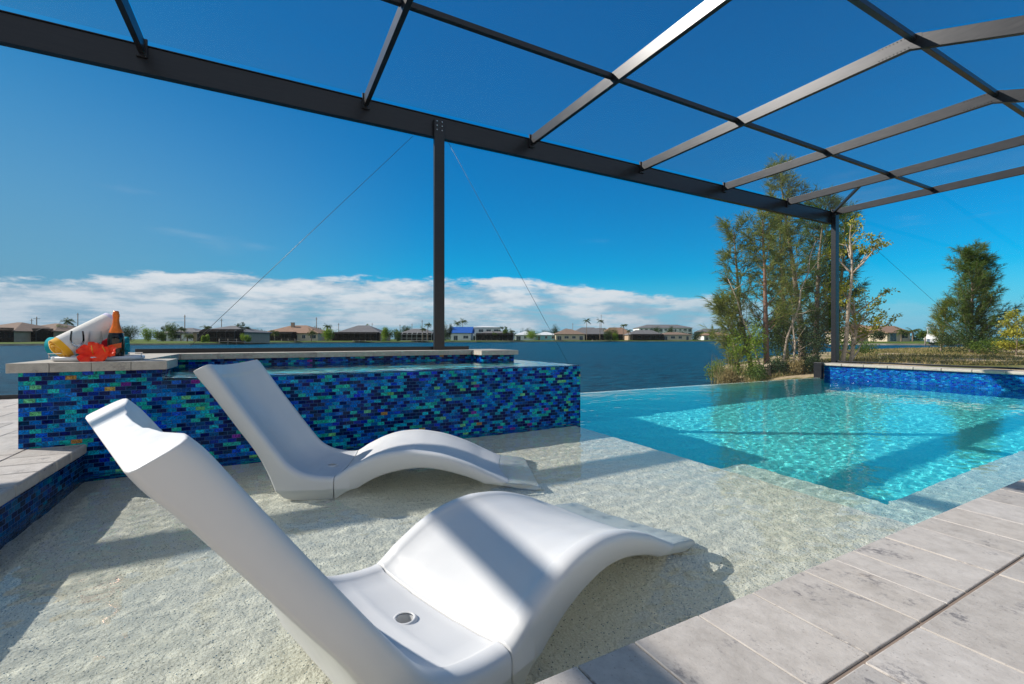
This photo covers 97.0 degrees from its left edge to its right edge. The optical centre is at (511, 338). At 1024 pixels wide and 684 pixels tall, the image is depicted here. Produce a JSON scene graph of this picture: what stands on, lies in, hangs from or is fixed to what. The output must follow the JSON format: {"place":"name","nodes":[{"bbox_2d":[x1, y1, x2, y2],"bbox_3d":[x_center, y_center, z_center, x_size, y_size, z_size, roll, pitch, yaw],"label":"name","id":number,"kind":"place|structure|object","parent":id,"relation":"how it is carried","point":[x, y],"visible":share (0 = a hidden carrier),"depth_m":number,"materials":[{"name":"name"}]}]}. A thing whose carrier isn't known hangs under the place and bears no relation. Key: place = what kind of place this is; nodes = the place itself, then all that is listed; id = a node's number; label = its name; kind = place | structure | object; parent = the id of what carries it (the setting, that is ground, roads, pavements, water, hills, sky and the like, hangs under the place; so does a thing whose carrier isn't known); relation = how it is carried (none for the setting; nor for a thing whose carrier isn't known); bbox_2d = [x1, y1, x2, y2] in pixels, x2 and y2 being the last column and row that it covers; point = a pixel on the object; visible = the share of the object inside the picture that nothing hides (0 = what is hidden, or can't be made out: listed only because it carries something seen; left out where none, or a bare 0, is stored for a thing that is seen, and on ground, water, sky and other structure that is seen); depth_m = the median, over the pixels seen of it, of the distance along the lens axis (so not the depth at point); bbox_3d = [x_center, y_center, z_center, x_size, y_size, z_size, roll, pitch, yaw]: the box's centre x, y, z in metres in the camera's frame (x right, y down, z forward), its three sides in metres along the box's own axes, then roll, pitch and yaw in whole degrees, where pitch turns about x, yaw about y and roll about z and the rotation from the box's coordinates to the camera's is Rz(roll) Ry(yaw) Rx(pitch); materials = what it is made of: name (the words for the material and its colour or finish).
{"place":"outdoors","nodes":[
{"label":"outdoors","id":0,"kind":"place"},
{"bbox_2d":[0,399,26,461],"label":"terrace","id":1,"kind":"structure","parent":0,"point":[8,428],"depth_m":3.25,"materials":[{"name":"beige stone"}]},
{"bbox_2d":[0,339,823,345],"bbox_3d":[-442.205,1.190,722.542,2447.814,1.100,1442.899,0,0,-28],"label":"shore","id":2,"kind":"structure","parent":0,"point":[142,342],"depth_m":163.80,"materials":[{"name":"plant"}]},
{"bbox_2d":[0,322,49,341],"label":"house","id":3,"kind":"structure","parent":2,"relation":"on","point":[16,332],"depth_m":109.90,"materials":[{"name":"brown tile"}]},
{"bbox_2d":[31,323,76,341],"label":"house","id":4,"kind":"structure","parent":2,"relation":"on","point":[40,334],"depth_m":115.01,"materials":[{"name":"grey tile"}]},
{"bbox_2d":[59,317,74,325],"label":"palm tree","id":5,"kind":"object","parent":2,"relation":"on","point":[68,322],"visible":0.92,"depth_m":125.94,"materials":[{"name":"green plant"}]},
{"bbox_2d":[122,325,140,341],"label":"shore bush","id":6,"kind":"object","parent":2,"relation":"on","point":[132,331],"visible":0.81,"depth_m":121.14,"materials":[{"name":"green plant"}]},
{"bbox_2d":[139,324,157,341],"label":"shore bush","id":7,"kind":"object","parent":2,"relation":"on","point":[148,335],"visible":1,"depth_m":119.16,"materials":[{"name":"green plant"}]},
{"bbox_2d":[153,329,165,340],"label":"shore bush","id":8,"kind":"object","parent":2,"relation":"on","point":[160,335],"visible":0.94,"depth_m":127.53,"materials":[{"name":"green plant"}]},
{"bbox_2d":[164,322,178,340],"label":"round tree","id":9,"kind":"object","parent":2,"relation":"on","point":[169,327],"visible":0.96,"depth_m":149.49,"materials":[{"name":"green plant"}]},
{"bbox_2d":[155,328,200,340],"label":"house","id":10,"kind":"structure","parent":2,"relation":"on","point":[178,333],"depth_m":150.00,"materials":[{"name":"grey"}]},
{"bbox_2d":[181,331,194,341],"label":"palm tree","id":11,"kind":"object","parent":2,"relation":"on","point":[187,335],"visible":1,"depth_m":121.73,"materials":[{"name":"green plant"}]},
{"bbox_2d":[201,334,209,341],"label":"shore bush","id":12,"kind":"object","parent":2,"relation":"on","point":[204,338],"visible":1,"depth_m":109.61,"materials":[{"name":"green plant"}]},
{"bbox_2d":[189,326,271,342],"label":"house","id":13,"kind":"structure","parent":2,"relation":"on","point":[232,333],"depth_m":122.95,"materials":[{"name":"grey"}]},
{"bbox_2d":[235,322,250,328],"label":"sparse tree","id":14,"kind":"object","parent":2,"relation":"on","point":[243,324],"visible":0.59,"depth_m":130.38,"materials":[{"name":"green plant"}]},
{"bbox_2d":[239,333,251,341],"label":"shore bush","id":15,"kind":"object","parent":2,"relation":"on","point":[247,338],"visible":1,"depth_m":117.87,"materials":[{"name":"green plant"}]},
{"bbox_2d":[267,322,331,340],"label":"house","id":16,"kind":"structure","parent":2,"relation":"on","point":[293,332],"depth_m":170.00,"materials":[{"name":"beige paint"}]},
{"bbox_2d":[321,327,333,340],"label":"round tree","id":17,"kind":"object","parent":2,"relation":"on","point":[327,334],"visible":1,"depth_m":155.67,"materials":[{"name":"green plant"}]},
{"bbox_2d":[332,325,390,340],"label":"house","id":18,"kind":"structure","parent":2,"relation":"on","point":[363,333],"depth_m":174.06,"materials":[{"name":"grey"}]},
{"bbox_2d":[381,327,388,340],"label":"round tree","id":19,"kind":"object","parent":2,"relation":"on","point":[385,331],"visible":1,"depth_m":167.57,"materials":[{"name":"green plant"}]},
{"bbox_2d":[388,329,401,340],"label":"shore bush","id":20,"kind":"object","parent":2,"relation":"on","point":[397,334],"visible":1,"depth_m":168.04,"materials":[{"name":"green plant"}]},
{"bbox_2d":[399,329,432,340],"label":"house","id":21,"kind":"structure","parent":2,"relation":"on","point":[412,335],"depth_m":191.80,"materials":[{"name":"grey"}]},
{"bbox_2d":[445,322,452,339],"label":"round tree","id":22,"kind":"object","parent":2,"relation":"on","point":[449,334],"visible":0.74,"depth_m":183.65,"materials":[{"name":"green plant"}]},
{"bbox_2d":[451,327,473,339],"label":"house","id":23,"kind":"structure","parent":2,"relation":"on","point":[462,333],"depth_m":206.00,"materials":[{"name":"blue metal"}]},
{"bbox_2d":[473,326,500,339],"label":"house","id":24,"kind":"structure","parent":2,"relation":"on","point":[479,329],"depth_m":222.00,"materials":[{"name":"paint"}]},
{"bbox_2d":[475,331,514,339],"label":"house","id":25,"kind":"structure","parent":2,"relation":"on","point":[489,335],"depth_m":201.80,"materials":[{"name":"grey"}]},
{"bbox_2d":[515,331,534,339],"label":"house","id":26,"kind":"structure","parent":2,"relation":"on","point":[520,336],"depth_m":240.00,"materials":[{"name":"paint"}]},
{"bbox_2d":[524,330,540,339],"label":"round tree","id":27,"kind":"object","parent":2,"relation":"on","point":[531,334],"visible":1,"depth_m":224.96,"materials":[{"name":"green plant"}]},
{"bbox_2d":[535,332,554,339],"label":"house","id":28,"kind":"structure","parent":2,"relation":"on","point":[545,336],"depth_m":242.00,"materials":[{"name":"paint"}]},
{"bbox_2d":[555,329,584,339],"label":"house","id":29,"kind":"structure","parent":2,"relation":"on","point":[568,334],"depth_m":238.00,"materials":[{"name":"beige paint"}]},
{"bbox_2d":[575,327,606,339],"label":"house","id":30,"kind":"structure","parent":2,"relation":"on","point":[593,333],"depth_m":249.92,"materials":[{"name":"grey"}]},
{"bbox_2d":[604,331,611,339],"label":"round tree","id":31,"kind":"object","parent":2,"relation":"on","point":[607,335],"visible":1,"depth_m":229.82,"materials":[{"name":"green plant"}]},
{"bbox_2d":[603,327,618,339],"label":"round tree","id":32,"kind":"object","parent":2,"relation":"on","point":[613,330],"visible":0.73,"depth_m":231.84,"materials":[{"name":"green plant"}]},
{"bbox_2d":[604,327,627,339],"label":"house","id":33,"kind":"structure","parent":2,"relation":"on","point":[619,330],"depth_m":263.62,"materials":[{"name":"beige tile"}]},
{"bbox_2d":[624,330,663,339],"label":"house","id":34,"kind":"structure","parent":2,"relation":"on","point":[644,335],"depth_m":242.64,"materials":[{"name":"grey"}]},
{"bbox_2d":[632,325,691,339],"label":"apartment building","id":35,"kind":"structure","parent":2,"relation":"on","point":[665,328],"depth_m":330.00,"materials":[{"name":"grey"}]},
{"bbox_2d":[661,332,691,339],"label":"house","id":36,"kind":"structure","parent":2,"relation":"on","point":[675,336],"depth_m":246.00,"materials":[{"name":"beige paint"}]},
{"bbox_2d":[692,329,702,339],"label":"round tree","id":37,"kind":"object","parent":2,"relation":"on","point":[697,334],"visible":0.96,"depth_m":249.28,"materials":[{"name":"green plant"}]},
{"bbox_2d":[694,329,728,339],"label":"apartment building","id":38,"kind":"structure","parent":2,"relation":"on","point":[705,331],"depth_m":331.79,"materials":[{"name":"grey"}]},
{"bbox_2d":[698,332,734,339],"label":"house","id":39,"kind":"structure","parent":2,"relation":"on","point":[705,337],"depth_m":262.18,"materials":[{"name":"beige tile"}]},
{"bbox_2d":[0,378,1023,683],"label":"pool water","id":40,"kind":"structure","parent":0,"point":[730,492],"depth_m":2.15,"materials":[{"name":"clear liquid"}]},
{"bbox_2d":[0,339,1023,394],"bbox_3d":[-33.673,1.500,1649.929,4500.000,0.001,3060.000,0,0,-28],"label":"lake","id":41,"kind":"structure","parent":0,"point":[609,366],"depth_m":38.48,"materials":[{"name":"liquid"}]},
{"bbox_2d":[219,339,244,344],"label":"dock","id":42,"kind":"object","parent":41,"relation":"in","point":[228,341],"visible":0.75,"depth_m":116.40,"materials":[{"name":"grey wood"}]},
{"bbox_2d":[707,355,736,383],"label":"reed tuft","id":43,"kind":"object","parent":41,"relation":"on","point":[719,381],"visible":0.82,"depth_m":14.39,"materials":[{"name":"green plant"}]},
{"bbox_2d":[923,328,934,342],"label":"cabin boat","id":44,"kind":"object","parent":41,"relation":"on","point":[929,338],"visible":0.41,"depth_m":102.70,"materials":[{"name":"white plastic"}]},
{"bbox_2d":[0,0,1023,338],"label":"sky","id":45,"kind":"structure","parent":0,"point":[155,203],"materials":[{"name":"blue"}]},
{"bbox_2d":[591,555,1023,683],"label":"deck bed","id":46,"kind":"object","parent":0,"point":[860,663],"depth_m":1.03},
{"bbox_2d":[0,0,1023,398],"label":"screen enclosure","id":47,"kind":"object","parent":46,"relation":"on","point":[138,56],"visible":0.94,"depth_m":5.37,"materials":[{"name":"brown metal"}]},
{"bbox_2d":[0,363,1023,683],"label":"swimming pool","id":48,"kind":"structure","parent":46,"relation":"in","point":[826,621],"depth_m":1.16,"materials":[{"name":"stone"}]},
{"bbox_2d":[6,349,579,473],"bbox_3d":[-1.604,1.242,4.511,4.124,2.197,2.134,0,0,-28],"label":"spa","id":49,"kind":"object","parent":48,"relation":"on","point":[58,402],"visible":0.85,"depth_m":3.52,"materials":[{"name":"tile"}]},
{"bbox_2d":[48,352,144,361],"bbox_3d":[-2.725,0.117,2.998,0.469,0.052,0.348,0,0,-28],"label":"serving tray","id":50,"kind":"object","parent":49,"relation":"on","point":[111,358],"visible":0.62,"depth_m":2.91,"materials":[{"name":"metal"}]},
{"bbox_2d":[70,331,84,356],"bbox_3d":[-2.739,0.044,2.854,0.069,0.188,0.069,0,0,-28],"label":"wine glass","id":51,"kind":"object","parent":50,"relation":"on","point":[83,340],"visible":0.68,"depth_m":2.86,"materials":[{"name":"clear glass"}]},
{"bbox_2d":[48,313,112,356],"bbox_3d":[-2.805,-0.021,2.981,0.163,0.145,0.352,0,33,23],"label":"rolled towel","id":52,"kind":"object","parent":50,"relation":"on","point":[65,347],"visible":0.78,"depth_m":2.92,"materials":[{"name":"white fabric"}]},
{"bbox_2d":[44,337,129,355],"bbox_3d":[-2.915,0.050,3.128,0.419,0.128,0.143,0,0,-25],"label":"rolled towel","id":53,"kind":"object","parent":50,"relation":"on","point":[104,343],"visible":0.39,"depth_m":3.11,"materials":[{"name":"fabric"}]},
{"bbox_2d":[76,342,108,361],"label":"hibiscus flower","id":54,"kind":"object","parent":50,"relation":"on","point":[91,349],"visible":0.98,"depth_m":2.86,"materials":[{"name":"red plant"}]},
{"bbox_2d":[103,345,115,360],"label":"hibiscus flower","id":55,"kind":"object","parent":50,"relation":"on","point":[112,349],"visible":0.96,"depth_m":2.90,"materials":[{"name":"red plant"}]},
{"bbox_2d":[107,311,124,355],"bbox_3d":[-2.633,-0.024,3.013,0.088,0.325,0.089,0,0,-28],"label":"wine bottle","id":56,"kind":"object","parent":50,"relation":"on","point":[116,338],"visible":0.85,"depth_m":2.99,"materials":[{"name":"orange glass"}]},
{"bbox_2d":[162,360,578,379],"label":"spa water","id":57,"kind":"structure","parent":49,"relation":"in","point":[187,372],"depth_m":4.22,"materials":[{"name":"liquid"}]},
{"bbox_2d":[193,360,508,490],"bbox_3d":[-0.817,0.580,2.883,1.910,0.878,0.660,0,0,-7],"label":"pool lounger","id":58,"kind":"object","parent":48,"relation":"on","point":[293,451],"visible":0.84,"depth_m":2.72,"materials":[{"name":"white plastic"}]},
{"bbox_2d":[85,398,672,683],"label":"pool lounger","id":59,"kind":"object","parent":48,"relation":"on","point":[488,587],"visible":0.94,"depth_m":1.19,"materials":[{"name":"white plastic"}]},
{"bbox_2d":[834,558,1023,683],"bbox_3d":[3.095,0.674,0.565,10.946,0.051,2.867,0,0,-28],"label":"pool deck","id":60,"kind":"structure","parent":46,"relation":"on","point":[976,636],"depth_m":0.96,"materials":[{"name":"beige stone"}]},
{"bbox_2d":[720,346,1023,381],"bbox_3d":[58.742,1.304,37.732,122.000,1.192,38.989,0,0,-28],"label":"river bank","id":61,"kind":"structure","parent":0,"point":[827,355],"depth_m":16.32,"materials":[{"name":"brown plant"}]},
{"bbox_2d":[706,364,740,382],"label":"shrub","id":62,"kind":"object","parent":61,"relation":"on","point":[718,371],"visible":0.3,"depth_m":15.26,"materials":[{"name":"green plant"}]},
{"bbox_2d":[704,357,745,379],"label":"shrub","id":63,"kind":"object","parent":61,"relation":"on","point":[738,365],"visible":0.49,"depth_m":16.39,"materials":[{"name":"green plant"}]},
{"bbox_2d":[719,368,739,383],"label":"shrub","id":64,"kind":"object","parent":61,"relation":"on","point":[728,379],"visible":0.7,"depth_m":14.49,"materials":[{"name":"green plant"}]},
{"bbox_2d":[704,287,758,374],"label":"feathery pine tree","id":65,"kind":"object","parent":61,"relation":"on","point":[723,304],"visible":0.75,"depth_m":16.07,"materials":[{"name":"green plant"}]},
{"bbox_2d":[713,352,749,382],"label":"reed tuft","id":66,"kind":"object","parent":61,"relation":"on","point":[732,367],"visible":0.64,"depth_m":14.56,"materials":[{"name":"green plant"}]},
{"bbox_2d":[714,267,759,363],"bbox_3d":[7.693,-0.611,15.474,1.557,3.651,1.074,0,0,-28],"label":"bare stem","id":67,"kind":"object","parent":61,"relation":"on","point":[742,317],"visible":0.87,"depth_m":15.66,"materials":[{"name":"brown plant"}]},
{"bbox_2d":[694,209,798,367],"bbox_3d":[8.438,-1.616,16.536,3.364,6.089,2.386,0,0,19],"label":"feathery pine tree","id":68,"kind":"object","parent":61,"relation":"on","point":[726,253],"visible":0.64,"depth_m":16.46,"materials":[{"name":"green plant"}]},
{"bbox_2d":[725,317,767,372],"bbox_3d":[8.140,0.294,15.522,1.326,2.041,1.401,0,0,-28],"label":"shrub","id":69,"kind":"object","parent":61,"relation":"on","point":[755,342],"visible":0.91,"depth_m":15.38,"materials":[{"name":"green plant"}]},
{"bbox_2d":[742,364,769,380],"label":"shrub","id":70,"kind":"object","parent":61,"relation":"on","point":[757,371],"visible":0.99,"depth_m":14.19,"materials":[{"name":"green plant"}]},
{"bbox_2d":[761,363,770,376],"bbox_3d":[8.168,1.190,14.597,0.335,0.857,0.363,0,0,-28],"label":"tree stump","id":71,"kind":"object","parent":61,"relation":"on","point":[768,368],"visible":0.3,"depth_m":14.44,"materials":[{"name":"brown plant"}]},
{"bbox_2d":[733,195,801,364],"bbox_3d":[8.933,-1.855,15.774,2.056,6.477,2.135,0,0,-28],"label":"feathery pine tree","id":72,"kind":"object","parent":61,"relation":"on","point":[760,232],"visible":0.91,"depth_m":15.64,"materials":[{"name":"green plant"}]},
{"bbox_2d":[760,357,789,375],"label":"shrub","id":73,"kind":"object","parent":61,"relation":"on","point":[777,367],"visible":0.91,"depth_m":14.31,"materials":[{"name":"green plant"}]},
{"bbox_2d":[754,311,803,365],"bbox_3d":[9.409,0.062,16.267,1.474,2.174,1.632,0,0,-28],"label":"shrub","id":74,"kind":"object","parent":61,"relation":"on","point":[777,337],"visible":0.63,"depth_m":15.90,"materials":[{"name":"green plant"}]},
{"bbox_2d":[746,198,812,361],"bbox_3d":[12.102,-2.629,20.247,2.999,7.758,2.391,0,0,42],"label":"feathery pine tree","id":75,"kind":"object","parent":61,"relation":"on","point":[769,251],"visible":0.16,"depth_m":20.29,"materials":[{"name":"green plant"}]},
{"bbox_2d":[769,302,812,364],"bbox_3d":[10.686,-0.218,17.552,1.594,2.501,1.663,0,0,-28],"label":"shrub","id":76,"kind":"object","parent":61,"relation":"on","point":[783,342],"visible":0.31,"depth_m":17.64,"materials":[{"name":"green plant"}]},
{"bbox_2d":[784,357,813,374],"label":"shrub","id":77,"kind":"object","parent":61,"relation":"on","point":[795,366],"visible":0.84,"depth_m":14.08,"materials":[{"name":"brown plant"}]},
{"bbox_2d":[785,299,812,362],"bbox_3d":[9.618,-0.163,15.173,1.400,2.494,0.957,0,0,-28],"label":"bare stem","id":78,"kind":"object","parent":61,"relation":"on","point":[794,344],"visible":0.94,"depth_m":15.15,"materials":[{"name":"brown plant"}]},
{"bbox_2d":[760,153,839,361],"bbox_3d":[12.131,-3.450,19.123,3.103,9.236,2.898,0,0,26],"label":"feathery pine tree","id":79,"kind":"object","parent":61,"relation":"on","point":[787,232],"visible":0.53,"depth_m":18.91,"materials":[{"name":"green plant"}]},
{"bbox_2d":[778,237,821,372],"bbox_3d":[9.937,-1.164,15.325,2.056,4.631,0.735,0,0,-2],"label":"bare stem","id":80,"kind":"object","parent":61,"relation":"on","point":[787,336],"visible":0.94,"depth_m":15.40,"materials":[{"name":"brown plant"}]},
{"bbox_2d":[800,354,822,373],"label":"shrub","id":81,"kind":"object","parent":61,"relation":"on","point":[808,362],"visible":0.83,"depth_m":13.90,"materials":[{"name":"green plant"}]},
{"bbox_2d":[795,320,830,363],"bbox_3d":[10.001,0.180,15.163,1.728,1.635,1.206,0,0,-45],"label":"shrub","id":82,"kind":"object","parent":61,"relation":"on","point":[820,341],"visible":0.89,"depth_m":15.14,"materials":[{"name":"green plant"}]},
{"bbox_2d":[783,184,852,362],"bbox_3d":[11.455,-2.317,16.856,2.303,6.867,2.332,0,0,-28],"label":"feathery pine tree","id":83,"kind":"object","parent":61,"relation":"on","point":[817,274],"visible":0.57,"depth_m":16.75,"materials":[{"name":"green plant"}]},
{"bbox_2d":[807,200,873,355],"bbox_3d":[14.777,-2.544,20.154,2.168,7.322,2.365,0,0,-28],"label":"feathery pine tree","id":84,"kind":"object","parent":61,"relation":"on","point":[844,226],"visible":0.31,"depth_m":19.76,"materials":[{"name":"green plant"}]},
{"bbox_2d":[827,310,857,359],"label":"shrub","id":85,"kind":"object","parent":61,"relation":"on","point":[841,337],"visible":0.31,"depth_m":16.89,"materials":[{"name":"green plant"}]},
{"bbox_2d":[796,278,902,360],"bbox_3d":[11.579,-0.502,15.591,2.747,3.136,2.247,0,0,11],"label":"broadleaf tree","id":86,"kind":"object","parent":61,"relation":"on","point":[864,334],"visible":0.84,"depth_m":15.37,"materials":[{"name":"green plant"}]},
{"bbox_2d":[818,213,893,362],"bbox_3d":[11.349,-1.473,15.079,1.929,5.140,1.774,0,0,-39],"label":"broadleaf tree","id":87,"kind":"object","parent":61,"relation":"on","point":[878,241],"visible":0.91,"depth_m":14.94,"materials":[{"name":"green plant"}]},
{"bbox_2d":[847,340,879,354],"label":"scrub bush","id":88,"kind":"object","parent":61,"relation":"on","point":[866,348],"visible":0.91,"depth_m":21.77,"materials":[{"name":"green plant"}]},
{"bbox_2d":[925,295,959,350],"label":"feathery pine tree","id":89,"kind":"object","parent":61,"relation":"on","point":[935,331],"visible":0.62,"depth_m":26.83,"materials":[{"name":"green plant"}]},
{"bbox_2d":[928,328,1018,353],"bbox_3d":[24.339,0.112,24.126,3.673,1.502,2.408,0,0,2],"label":"scrub bush","id":90,"kind":"object","parent":61,"relation":"on","point":[952,339],"visible":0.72,"depth_m":23.98,"materials":[{"name":"green plant"}]},
{"bbox_2d":[933,236,1023,352],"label":"feathery pine tree","id":91,"kind":"object","parent":61,"relation":"on","point":[981,281],"visible":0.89,"depth_m":24.59,"materials":[{"name":"green plant"}]},
{"bbox_2d":[964,336,1023,353],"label":"scrub bush","id":92,"kind":"object","parent":61,"relation":"on","point":[980,347],"visible":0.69,"depth_m":22.19,"materials":[{"name":"green plant"}]},
{"bbox_2d":[991,307,1023,354],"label":"yellow shrub","id":93,"kind":"object","parent":61,"relation":"on","point":[1014,330],"visible":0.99,"depth_m":21.02,"materials":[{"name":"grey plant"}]},
{"bbox_2d":[829,341,1023,345],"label":"canal shore","id":94,"kind":"structure","parent":0,"point":[901,343],"depth_m":107.99,"materials":[{"name":"green plant"}]},
{"bbox_2d":[825,324,865,342],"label":"house","id":95,"kind":"structure","parent":94,"relation":"on","point":[849,333],"depth_m":131.82,"materials":[{"name":"beige tile"}]},
{"bbox_2d":[870,329,889,341],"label":"shore bush","id":96,"kind":"object","parent":94,"relation":"on","point":[876,334],"visible":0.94,"depth_m":111.32,"materials":[{"name":"green plant"}]},
{"bbox_2d":[865,326,913,340],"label":"house","id":97,"kind":"structure","parent":94,"relation":"on","point":[890,332],"depth_m":123.42,"materials":[{"name":"beige tile"}]},
{"bbox_2d":[890,333,896,340],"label":"window","id":98,"kind":"structure","parent":97,"relation":"in","point":[893,337],"depth_m":122.43,"materials":[{"name":"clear glass"}]},
{"bbox_2d":[894,327,909,341],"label":"palm tree","id":99,"kind":"object","parent":94,"relation":"on","point":[902,331],"visible":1,"depth_m":117.88,"materials":[{"name":"green plant"}]},
{"bbox_2d":[905,327,920,341],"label":"palm tree","id":100,"kind":"object","parent":94,"relation":"on","point":[915,330],"visible":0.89,"depth_m":119.89,"materials":[{"name":"green plant"}]},
{"bbox_2d":[910,331,928,340],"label":"background tree","id":101,"kind":"object","parent":94,"relation":"on","point":[915,338],"visible":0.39,"depth_m":150.28,"materials":[{"name":"green plant"}]},
{"bbox_2d":[915,330,926,340],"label":"shore bush","id":102,"kind":"object","parent":94,"relation":"on","point":[920,335],"visible":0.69,"depth_m":121.93,"materials":[{"name":"green plant"}]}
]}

